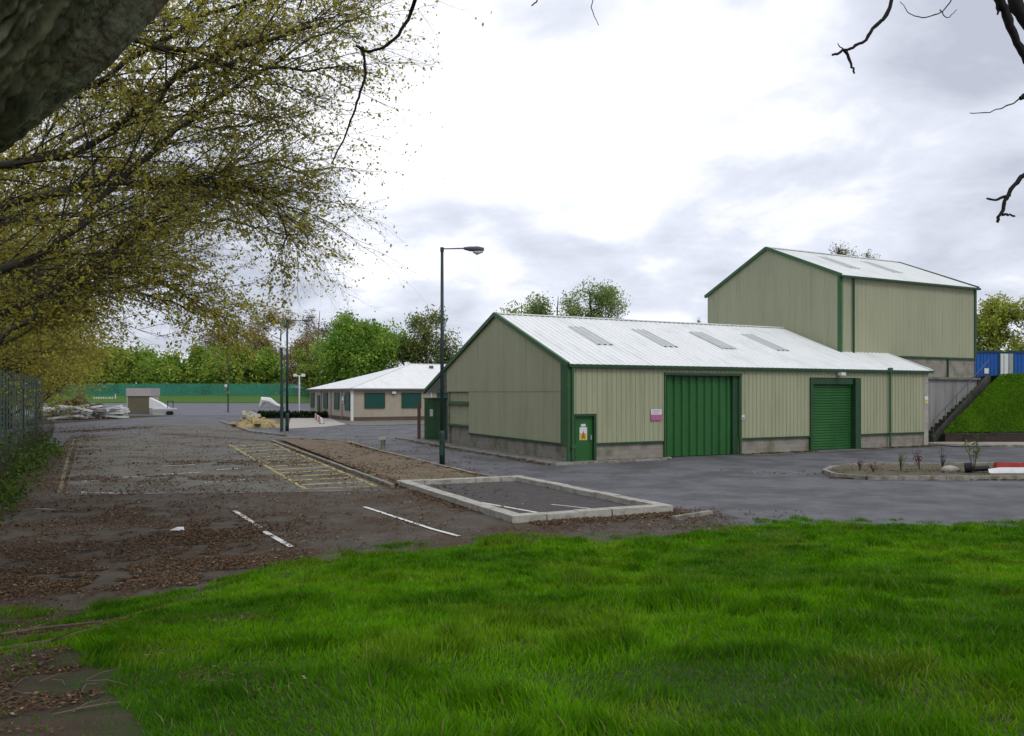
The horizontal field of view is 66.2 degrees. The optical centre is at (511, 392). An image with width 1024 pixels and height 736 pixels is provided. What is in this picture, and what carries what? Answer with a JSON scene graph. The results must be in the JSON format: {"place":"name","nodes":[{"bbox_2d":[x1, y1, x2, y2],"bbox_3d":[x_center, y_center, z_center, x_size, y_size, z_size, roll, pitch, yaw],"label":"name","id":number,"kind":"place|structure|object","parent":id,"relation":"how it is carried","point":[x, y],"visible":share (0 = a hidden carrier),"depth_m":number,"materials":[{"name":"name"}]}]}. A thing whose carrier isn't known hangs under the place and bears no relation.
{"place":"outdoors","nodes":[
{"label":"outdoors","id":0,"kind":"place"},
{"bbox_2d":[289,418,344,428],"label":"paving","id":1,"kind":"structure","parent":0,"point":[303,422],"depth_m":75.47,"materials":[{"name":"white concrete"}]},
{"bbox_2d":[0,388,1023,735],"bbox_3d":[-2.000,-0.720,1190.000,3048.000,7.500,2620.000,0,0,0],"label":"ground","id":2,"kind":"structure","parent":0,"point":[118,714],"depth_m":5.21,"materials":[{"name":"soil"}]},
{"bbox_2d":[0,626,98,649],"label":"stick","id":3,"kind":"object","parent":2,"relation":"on","point":[35,643],"visible":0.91,"depth_m":7.35,"materials":[{"name":"brown wood"}]},
{"bbox_2d":[0,138,119,431],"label":"tree","id":4,"kind":"object","parent":2,"relation":"on","point":[28,362],"visible":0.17,"depth_m":35.13,"materials":[{"name":"green plant"}]},
{"bbox_2d":[31,404,92,419],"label":"board pile","id":5,"kind":"object","parent":2,"relation":"on","point":[76,415],"visible":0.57,"depth_m":87.80,"materials":[{"name":"white wood"}]},
{"bbox_2d":[1,266,127,428],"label":"tree","id":6,"kind":"object","parent":2,"relation":"on","point":[63,387],"visible":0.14,"depth_m":60.35,"materials":[{"name":"green plant"}]},
{"bbox_2d":[0,123,129,408],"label":"tree","id":7,"kind":"object","parent":2,"relation":"on","point":[22,229],"visible":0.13,"depth_m":24.91,"materials":[{"name":"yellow plant"}]},
{"bbox_2d":[0,206,132,420],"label":"tree","id":8,"kind":"object","parent":2,"relation":"on","point":[45,372],"visible":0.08,"depth_m":46.11,"materials":[{"name":"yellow plant"}]},
{"bbox_2d":[49,394,104,411],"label":"soil heap","id":9,"kind":"object","parent":2,"relation":"on","point":[79,403],"visible":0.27,"depth_m":112.43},
{"bbox_2d":[13,303,144,419],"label":"tree","id":10,"kind":"object","parent":2,"relation":"on","point":[96,357],"visible":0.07,"depth_m":78.56,"materials":[{"name":"green plant"}]},
{"bbox_2d":[71,405,129,418],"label":"board pile","id":11,"kind":"object","parent":2,"relation":"on","point":[109,411],"visible":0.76,"depth_m":91.49,"materials":[{"name":"white wood"}]},
{"bbox_2d":[74,335,138,394],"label":"bushy tree","id":12,"kind":"object","parent":2,"relation":"on","point":[122,378],"visible":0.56,"depth_m":160.97,"materials":[{"name":"green plant"}]},
{"bbox_2d":[118,344,159,390],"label":"bushy tree","id":13,"kind":"object","parent":2,"relation":"on","point":[142,357],"visible":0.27,"depth_m":166.41,"materials":[{"name":"green plant"}]},
{"bbox_2d":[11,403,309,415],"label":"yard","id":14,"kind":"structure","parent":2,"relation":"on","point":[203,409],"depth_m":120.04,"materials":[{"name":"grey asphalt"}]},
{"bbox_2d":[126,388,159,413],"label":"site hut","id":15,"kind":"object","parent":14,"relation":"on","point":[137,400],"visible":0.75,"depth_m":106.27,"materials":[{"name":"beige metal"}]},
{"bbox_2d":[149,398,176,414],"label":"trailer","id":16,"kind":"object","parent":14,"relation":"on","point":[154,403],"visible":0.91,"depth_m":103.96,"materials":[{"name":"white metal"}]},
{"bbox_2d":[225,354,228,411],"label":"mast","id":17,"kind":"object","parent":14,"relation":"on","point":[227,385],"visible":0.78,"depth_m":111.94,"materials":[{"name":"black metal"}]},
{"bbox_2d":[13,395,309,402],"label":"grass strip","id":18,"kind":"object","parent":2,"relation":"on","point":[218,399],"depth_m":138.71,"materials":[{"name":"green plant"}]},
{"bbox_2d":[57,383,309,395],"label":"netting fence","id":19,"kind":"object","parent":18,"relation":"on","point":[245,389],"visible":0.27,"depth_m":149.97,"materials":[{"name":"teal fabric"}]},
{"bbox_2d":[132,345,193,387],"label":"bushy tree","id":20,"kind":"object","parent":2,"relation":"on","point":[159,372],"visible":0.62,"depth_m":161.16,"materials":[{"name":"green plant"}]},
{"bbox_2d":[0,0,378,401],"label":"overhanging tree","id":21,"kind":"object","parent":2,"relation":"on","point":[216,313],"visible":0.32,"depth_m":15.75,"materials":[{"name":"green plant"}]},
{"bbox_2d":[176,341,219,394],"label":"bushy tree","id":22,"kind":"object","parent":2,"relation":"on","point":[192,372],"visible":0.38,"depth_m":163.05,"materials":[{"name":"green plant"}]},
{"bbox_2d":[148,425,278,439],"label":"verge","id":23,"kind":"structure","parent":2,"relation":"on","point":[234,432],"depth_m":60.18,"materials":[{"name":"grey gravel"}]},
{"bbox_2d":[230,417,283,427],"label":"rubble heap","id":24,"kind":"object","parent":23,"relation":"on","point":[256,422],"visible":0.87,"depth_m":67.53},
{"bbox_2d":[196,321,245,356],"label":"bare tree","id":25,"kind":"object","parent":2,"relation":"on","point":[208,341],"visible":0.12,"depth_m":214.24,"materials":[{"name":"brown plant"}]},
{"bbox_2d":[197,342,267,394],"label":"bushy tree","id":26,"kind":"object","parent":2,"relation":"on","point":[209,376],"visible":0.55,"depth_m":159.81,"materials":[{"name":"green plant"}]},
{"bbox_2d":[0,0,491,399],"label":"overhanging tree","id":27,"kind":"object","parent":2,"relation":"on","point":[179,183],"visible":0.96,"depth_m":10.21,"materials":[{"name":"green plant"}]},
{"bbox_2d":[241,344,288,394],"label":"bushy tree","id":28,"kind":"object","parent":2,"relation":"on","point":[270,371],"visible":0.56,"depth_m":166.04,"materials":[{"name":"green plant"}]},
{"bbox_2d":[240,307,326,394],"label":"bare tree","id":29,"kind":"object","parent":2,"relation":"on","point":[265,341],"visible":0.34,"depth_m":201.86,"materials":[{"name":"brown plant"}]},
{"bbox_2d":[0,0,598,162],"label":"leaning tree","id":30,"kind":"object","parent":2,"relation":"on","point":[55,55],"visible":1,"depth_m":3.16,"materials":[{"name":"brown plant"}]},
{"bbox_2d":[290,340,334,391],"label":"willow tree","id":31,"kind":"object","parent":2,"relation":"on","point":[306,368],"visible":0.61,"depth_m":147.76,"materials":[{"name":"green plant"}]},
{"bbox_2d":[296,309,332,371],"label":"bare tree","id":32,"kind":"object","parent":2,"relation":"on","point":[314,324],"visible":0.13,"depth_m":223.72,"materials":[{"name":"brown plant"}]},
{"bbox_2d":[322,307,368,337],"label":"bare tree","id":33,"kind":"object","parent":2,"relation":"on","point":[344,322],"visible":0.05,"depth_m":226.99,"materials":[{"name":"brown plant"}]},
{"bbox_2d":[309,309,414,384],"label":"round tree","id":34,"kind":"object","parent":2,"relation":"on","point":[356,350],"visible":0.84,"depth_m":134.97,"materials":[{"name":"green plant"}]},
{"bbox_2d":[0,433,728,609],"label":"car park","id":35,"kind":"structure","parent":2,"relation":"on","point":[474,521],"depth_m":17.39,"materials":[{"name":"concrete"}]},
{"bbox_2d":[0,491,297,714],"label":"leaf litter","id":36,"kind":"object","parent":35,"relation":"on","point":[79,708],"visible":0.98,"depth_m":12.71,"materials":[{"name":"brown plant"}]},
{"bbox_2d":[29,490,376,510],"bbox_3d":[-8.107,2.982,21.871,9.063,0.001,3.449,0,0,-7],"label":"channel line","id":37,"kind":"object","parent":35,"relation":"on","point":[209,492],"visible":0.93,"depth_m":23.43,"materials":[{"name":"white paint"}]},
{"bbox_2d":[65,434,388,494],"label":"parking bays","id":38,"kind":"object","parent":35,"relation":"on","point":[164,467],"visible":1,"depth_m":31.29,"materials":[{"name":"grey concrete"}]},
{"bbox_2d":[57,432,142,493],"bbox_3d":[-22.119,2.982,40.370,3.906,0.001,38.836,0,0,-21],"label":"boundary line","id":39,"kind":"object","parent":38,"relation":"on","point":[64,469],"visible":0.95,"depth_m":31.25,"materials":[{"name":"paint"}]},
{"bbox_2d":[229,443,376,488],"bbox_3d":[-10.412,2.982,35.443,2.539,0.001,24.117,0,0,-25],"label":"hatched marking","id":40,"kind":"object","parent":38,"relation":"on","point":[284,476],"visible":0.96,"depth_m":30.05,"materials":[{"name":"yellow paint"}]},
{"bbox_2d":[271,440,394,487],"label":"kerb","id":41,"kind":"structure","parent":35,"relation":"on","point":[376,479],"depth_m":30.49,"materials":[{"name":"concrete"}]},
{"bbox_2d":[233,502,583,546],"bbox_3d":[-1.918,2.970,18.774,8.994,0.001,5.303,0,0,-20],"label":"parking line","id":42,"kind":"object","parent":35,"relation":"on","point":[275,537],"visible":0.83,"depth_m":17.94,"materials":[{"name":"white paint"}]},
{"bbox_2d":[426,481,630,512],"bbox_3d":[0.153,2.978,22.666,4.116,0.001,8.487,0,0,-26],"label":"kerb patch","id":43,"kind":"object","parent":35,"relation":"on","point":[539,499],"visible":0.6,"depth_m":22.28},
{"bbox_2d":[397,475,672,522],"bbox_3d":[0.139,2.917,22.536,4.395,0.188,8.640,0,0,-27],"label":"concrete surround","id":44,"kind":"object","parent":35,"relation":"on","point":[640,506],"visible":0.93,"depth_m":20.62,"materials":[{"name":"grey concrete"}]},
{"bbox_2d":[671,510,712,519],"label":"kerb","id":45,"kind":"structure","parent":35,"relation":"on","point":[692,515],"depth_m":18.75,"materials":[{"name":"concrete"}]},
{"bbox_2d":[331,418,423,425],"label":"office footway","id":46,"kind":"structure","parent":2,"relation":"on","point":[384,422],"depth_m":77.86,"materials":[{"name":"concrete"}]},
{"bbox_2d":[281,439,488,483],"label":"verge","id":47,"kind":"structure","parent":2,"relation":"on","point":[393,461],"depth_m":33.04,"materials":[{"name":"soil"}]},
{"bbox_2d":[394,304,462,364],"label":"round tree","id":48,"kind":"object","parent":2,"relation":"on","point":[420,351],"visible":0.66,"depth_m":136.76,"materials":[{"name":"green plant"}]},
{"bbox_2d":[0,513,1023,735],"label":"grass","id":49,"kind":"structure","parent":2,"relation":"on","point":[451,623],"depth_m":6.58,"materials":[{"name":"green plant"}]},
{"bbox_2d":[405,438,669,462],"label":"footway","id":50,"kind":"structure","parent":2,"relation":"on","point":[509,453],"depth_m":37.41,"materials":[{"name":"concrete"}]},
{"bbox_2d":[417,402,420,438],"bbox_3d":[-5.912,1.786,49.913,0.220,2.428,0.140,0,0,0],"label":"timber post","id":51,"kind":"object","parent":50,"relation":"on","point":[418,420],"visible":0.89,"depth_m":49.85,"materials":[{"name":"brown wood"}]},
{"bbox_2d":[746,446,924,454],"bbox_3d":[17.527,2.980,40.763,13.894,0.001,1.000,0,0,-27],"label":"apron","id":52,"kind":"object","parent":2,"relation":"on","point":[825,451],"visible":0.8,"depth_m":40.40,"materials":[{"name":"concrete"}]},
{"bbox_2d":[829,240,880,258],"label":"bare tree","id":53,"kind":"object","parent":2,"relation":"on","point":[838,251],"visible":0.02,"depth_m":91.40,"materials":[{"name":"brown plant"}]},
{"bbox_2d":[832,0,1023,222],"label":"bare overhead tree","id":54,"kind":"object","parent":2,"relation":"on","point":[1015,8],"visible":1,"depth_m":3.99,"materials":[{"name":"brown plant"}]},
{"bbox_2d":[928,442,1023,445],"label":"footway","id":55,"kind":"structure","parent":2,"relation":"on","point":[1000,443],"depth_m":45.34,"materials":[{"name":"concrete"}]},
{"label":"lawn patch","id":56,"kind":"structure","parent":2,"relation":"on","visible":0},
{"bbox_2d":[293,374,304,410],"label":"floodlight pole","id":57,"kind":"object","parent":56,"relation":"on","point":[296,375],"visible":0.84,"depth_m":99.93,"materials":[{"name":"white metal"}]},
{"bbox_2d":[2,416,1023,526],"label":"road","id":58,"kind":"structure","parent":0,"point":[706,481],"depth_m":27.06,"materials":[{"name":"grey asphalt"}]},
{"bbox_2d":[0,370,42,463],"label":"palisade fence","id":59,"kind":"object","parent":58,"relation":"on","point":[5,405],"visible":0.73,"depth_m":27.86,"materials":[{"name":"grey metal"}]},
{"bbox_2d":[0,414,71,526],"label":"ivy","id":60,"kind":"object","parent":59,"relation":"attached to","point":[38,445],"visible":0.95,"depth_m":25.24,"materials":[{"name":"green plant"}]},
{"bbox_2d":[240,409,260,420],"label":"rubble heap","id":61,"kind":"object","parent":58,"relation":"on","point":[247,414],"visible":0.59,"depth_m":82.17,"materials":[{"name":"white stone"}]},
{"bbox_2d":[220,421,287,435],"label":"kerb","id":62,"kind":"structure","parent":58,"relation":"on","point":[253,431],"depth_m":58.18,"materials":[{"name":"concrete"}]},
{"bbox_2d":[258,397,284,413],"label":"site skip","id":63,"kind":"object","parent":58,"relation":"on","point":[267,400],"visible":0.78,"depth_m":95.89,"materials":[{"name":"metal"}]},
{"bbox_2d":[272,340,285,430],"bbox_3d":[-17.935,-0.537,60.522,1.048,7.074,0.332,0,0,-15],"label":"camera pole","id":64,"kind":"object","parent":58,"relation":"on","point":[281,367],"visible":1,"depth_m":60.51,"materials":[{"name":"metal"}]},
{"bbox_2d":[254,409,328,417],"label":"hedge","id":65,"kind":"object","parent":58,"relation":"on","point":[294,414],"visible":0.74,"depth_m":91.65,"materials":[{"name":"green plant"}]},
{"bbox_2d":[285,319,310,430],"bbox_3d":[-16.637,-1.330,60.994,1.949,8.760,0.282,0,0,0],"label":"street lamp","id":66,"kind":"object","parent":58,"relation":"on","point":[287,413],"visible":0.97,"depth_m":60.92,"materials":[{"name":"metal"}]},
{"bbox_2d":[305,363,447,420],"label":"office block","id":67,"kind":"structure","parent":58,"relation":"on","point":[369,397],"depth_m":85.57,"materials":[{"name":"beige paint"}]},
{"bbox_2d":[310,393,314,407],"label":"window","id":68,"kind":"structure","parent":67,"relation":"in","point":[312,395],"depth_m":98.50,"materials":[{"name":"green paint"}]},
{"bbox_2d":[323,393,327,408],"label":"window","id":69,"kind":"structure","parent":67,"relation":"in","point":[325,395],"depth_m":92.42,"materials":[{"name":"green paint"}]},
{"bbox_2d":[334,393,339,408],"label":"window","id":70,"kind":"structure","parent":67,"relation":"in","point":[336,395],"depth_m":87.62,"materials":[{"name":"green paint"}]},
{"bbox_2d":[345,393,349,409],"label":"window","id":71,"kind":"structure","parent":67,"relation":"in","point":[347,395],"depth_m":83.66,"materials":[{"name":"green paint"}]},
{"bbox_2d":[364,393,384,407],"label":"window","id":72,"kind":"structure","parent":67,"relation":"in","point":[371,400],"depth_m":83.41,"materials":[{"name":"green paint"}]},
{"bbox_2d":[401,393,420,407],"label":"window","id":73,"kind":"structure","parent":67,"relation":"in","point":[408,400],"depth_m":85.22,"materials":[{"name":"green paint"}]},
{"bbox_2d":[379,437,386,450],"bbox_3d":[-6.560,2.630,39.850,0.380,0.740,0.304,0,0,0],"label":"bollard","id":74,"kind":"object","parent":58,"relation":"on","point":[383,440],"visible":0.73,"depth_m":39.73,"materials":[{"name":"grey concrete"}]},
{"bbox_2d":[279,438,496,476],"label":"kerb","id":75,"kind":"structure","parent":58,"relation":"on","point":[455,468],"depth_m":35.70,"materials":[{"name":"concrete"}]},
{"bbox_2d":[423,397,447,439],"bbox_3d":[-4.796,1.656,50.168,1.538,2.688,1.010,0,0,7],"label":"electric cabinet","id":76,"kind":"object","parent":58,"relation":"on","point":[431,418],"visible":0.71,"depth_m":49.73,"materials":[{"name":"green metal"}]},
{"bbox_2d":[439,246,483,464],"bbox_3d":[-2.099,-1.530,32.750,1.868,9.160,0.247,0,0,0],"label":"street lamp","id":77,"kind":"object","parent":58,"relation":"on","point":[476,250],"visible":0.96,"depth_m":32.69,"materials":[{"name":"metal"}]},
{"bbox_2d":[0,424,1023,735],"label":"leaf litter","id":78,"kind":"object","parent":58,"relation":"on","point":[20,578],"visible":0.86,"depth_m":15.95,"materials":[{"name":"brown plant"}]},
{"bbox_2d":[0,621,102,635],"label":"stick","id":79,"kind":"object","parent":78,"relation":"on","point":[36,628],"visible":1,"depth_m":9.10,"materials":[{"name":"brown wood"}]},
{"bbox_2d":[496,300,552,314],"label":"roadside tree","id":80,"kind":"object","parent":58,"relation":"on","point":[516,309],"visible":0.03,"depth_m":95.92,"materials":[{"name":"green plant"}]},
{"bbox_2d":[395,437,671,464],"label":"kerb","id":81,"kind":"structure","parent":58,"relation":"on","point":[582,462],"depth_m":34.42,"materials":[{"name":"concrete"}]},
{"bbox_2d":[520,291,594,316],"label":"roadside tree","id":82,"kind":"object","parent":58,"relation":"on","point":[533,304],"visible":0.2,"depth_m":96.87,"materials":[{"name":"green plant"}]},
{"bbox_2d":[559,276,630,318],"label":"roadside tree","id":83,"kind":"object","parent":58,"relation":"on","point":[607,298],"visible":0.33,"depth_m":93.52,"materials":[{"name":"green plant"}]},
{"bbox_2d":[423,312,933,461],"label":"warehouse","id":84,"kind":"structure","parent":58,"relation":"on","point":[545,386],"depth_m":38.89,"materials":[{"name":"green paint"}]},
{"bbox_2d":[579,424,586,439],"bbox_3d":[3.092,1.710,34.025,0.380,0.700,0.019,0,0,-27],"label":"warning sign","id":85,"kind":"object","parent":84,"relation":"attached to","point":[582,432],"visible":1,"depth_m":34.02,"materials":[{"name":"white metal"}]},
{"bbox_2d":[574,414,596,460],"bbox_3d":[3.119,1.960,34.037,1.138,2.080,0.240,0,0,-27],"label":"door","id":86,"kind":"structure","parent":84,"relation":"in","point":[585,450],"depth_m":34.12,"materials":[{"name":"green paint"}]},
{"bbox_2d":[651,409,661,419],"bbox_3d":[6.562,1.010,35.647,0.600,0.500,0.016,0,0,-27],"label":"wall sign","id":87,"kind":"object","parent":84,"relation":"attached to","point":[656,414],"visible":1,"depth_m":35.64,"materials":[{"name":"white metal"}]},
{"bbox_2d":[664,372,741,456],"bbox_3d":[8.961,1.030,37.052,4.650,3.900,0.390,0,0,-27],"label":"sliding door","id":88,"kind":"structure","parent":84,"relation":"in","point":[702,412],"depth_m":37.18,"materials":[{"name":"green paint"}]},
{"bbox_2d":[809,378,860,450],"bbox_3d":[16.806,1.115,41.020,3.710,3.750,0.370,0,0,-27],"label":"roller door","id":89,"kind":"structure","parent":84,"relation":"in","point":[835,403],"depth_m":41.21,"materials":[{"name":"green paint"}]},
{"bbox_2d":[704,247,980,429],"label":"tall shed","id":90,"kind":"structure","parent":58,"relation":"on","point":[911,313],"depth_m":48.71,"materials":[{"name":"green paint"}]},
{"bbox_2d":[822,462,1023,480],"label":"kerb","id":91,"kind":"structure","parent":58,"relation":"on","point":[826,471],"depth_m":26.93,"materials":[{"name":"concrete"}]},
{"bbox_2d":[928,359,990,441],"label":"steps","id":92,"kind":"structure","parent":58,"relation":"on","point":[936,432],"depth_m":49.04,"materials":[{"name":"concrete"}]},
{"bbox_2d":[928,443,1023,446],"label":"kerb","id":93,"kind":"structure","parent":58,"relation":"on","point":[960,445],"depth_m":43.32,"materials":[{"name":"concrete"}]},
{"bbox_2d":[943,433,1023,441],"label":"retaining wall","id":94,"kind":"structure","parent":58,"relation":"on","point":[988,437],"depth_m":46.90,"materials":[{"name":"concrete"}]},
{"bbox_2d":[2,0,1023,382],"label":"sky","id":95,"kind":"structure","parent":0,"point":[654,149],"materials":[{"name":"white"}]},
{"bbox_2d":[830,464,1023,475],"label":"planting island","id":96,"kind":"structure","parent":0,"point":[869,471],"depth_m":28.95,"materials":[{"name":"soil"}]},
{"bbox_2d":[897,452,907,469],"bbox_3d":[14.426,2.553,29.148,0.335,0.720,0.550,0,0,-14],"label":"sapling","id":97,"kind":"object","parent":96,"relation":"on","point":[901,460],"visible":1,"depth_m":29.10,"materials":[{"name":"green plant"}]},
{"bbox_2d":[912,450,922,469],"bbox_3d":[15.305,2.536,29.616,0.487,0.754,0.347,0,0,-43],"label":"sapling","id":98,"kind":"object","parent":96,"relation":"on","point":[918,459],"visible":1,"depth_m":29.53,"materials":[{"name":"brown plant"}]},
{"bbox_2d":[937,447,946,466],"bbox_3d":[16.445,2.479,29.893,0.420,0.868,0.382,0,0,0],"label":"sapling","id":99,"kind":"object","parent":96,"relation":"on","point":[942,460],"visible":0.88,"depth_m":29.88,"materials":[{"name":"brown plant"}]},
{"bbox_2d":[941,465,958,471],"bbox_3d":[16.090,2.826,28.819,0.619,0.336,0.424,0,0,0],"label":"stone","id":100,"kind":"object","parent":96,"relation":"on","point":[949,468],"visible":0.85,"depth_m":28.68,"materials":[{"name":"stone"}]},
{"bbox_2d":[962,433,983,472],"bbox_3d":[16.690,2.179,28.382,0.630,1.467,0.477,0,0,9],"label":"sapling","id":101,"kind":"object","parent":96,"relation":"on","point":[976,452],"visible":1,"depth_m":28.45,"materials":[{"name":"green plant"}]},
{"bbox_2d":[964,462,1023,472],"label":"fallen barrier","id":102,"kind":"object","parent":96,"relation":"on","point":[1008,467],"visible":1,"depth_m":28.45,"materials":[{"name":"red plastic"}]},
{"bbox_2d":[944,373,1023,432],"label":"bank","id":103,"kind":"structure","parent":0,"point":[993,377],"depth_m":48.26,"materials":[{"name":"green plant"}]},
{"bbox_2d":[975,351,1000,376],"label":"container","id":104,"kind":"object","parent":103,"relation":"on","point":[992,366],"visible":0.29,"depth_m":66.00,"materials":[{"name":"blue metal"}]},
{"bbox_2d":[977,291,1023,350],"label":"spring tree","id":105,"kind":"object","parent":103,"relation":"on","point":[987,327],"visible":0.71,"depth_m":83.04,"materials":[{"name":"green plant"}]},
{"bbox_2d":[986,295,1023,351],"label":"spring tree","id":106,"kind":"object","parent":103,"relation":"on","point":[1013,315],"visible":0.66,"depth_m":81.72,"materials":[{"name":"green plant"}]},
{"bbox_2d":[1001,352,1013,373],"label":"white door panel","id":107,"kind":"structure","parent":103,"relation":"on","point":[1006,362],"depth_m":66.10,"materials":[{"name":"metal"}]},
{"bbox_2d":[1005,351,1023,374],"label":"container","id":108,"kind":"object","parent":103,"relation":"on","point":[1018,361],"visible":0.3,"depth_m":66.30,"materials":[{"name":"blue metal"}]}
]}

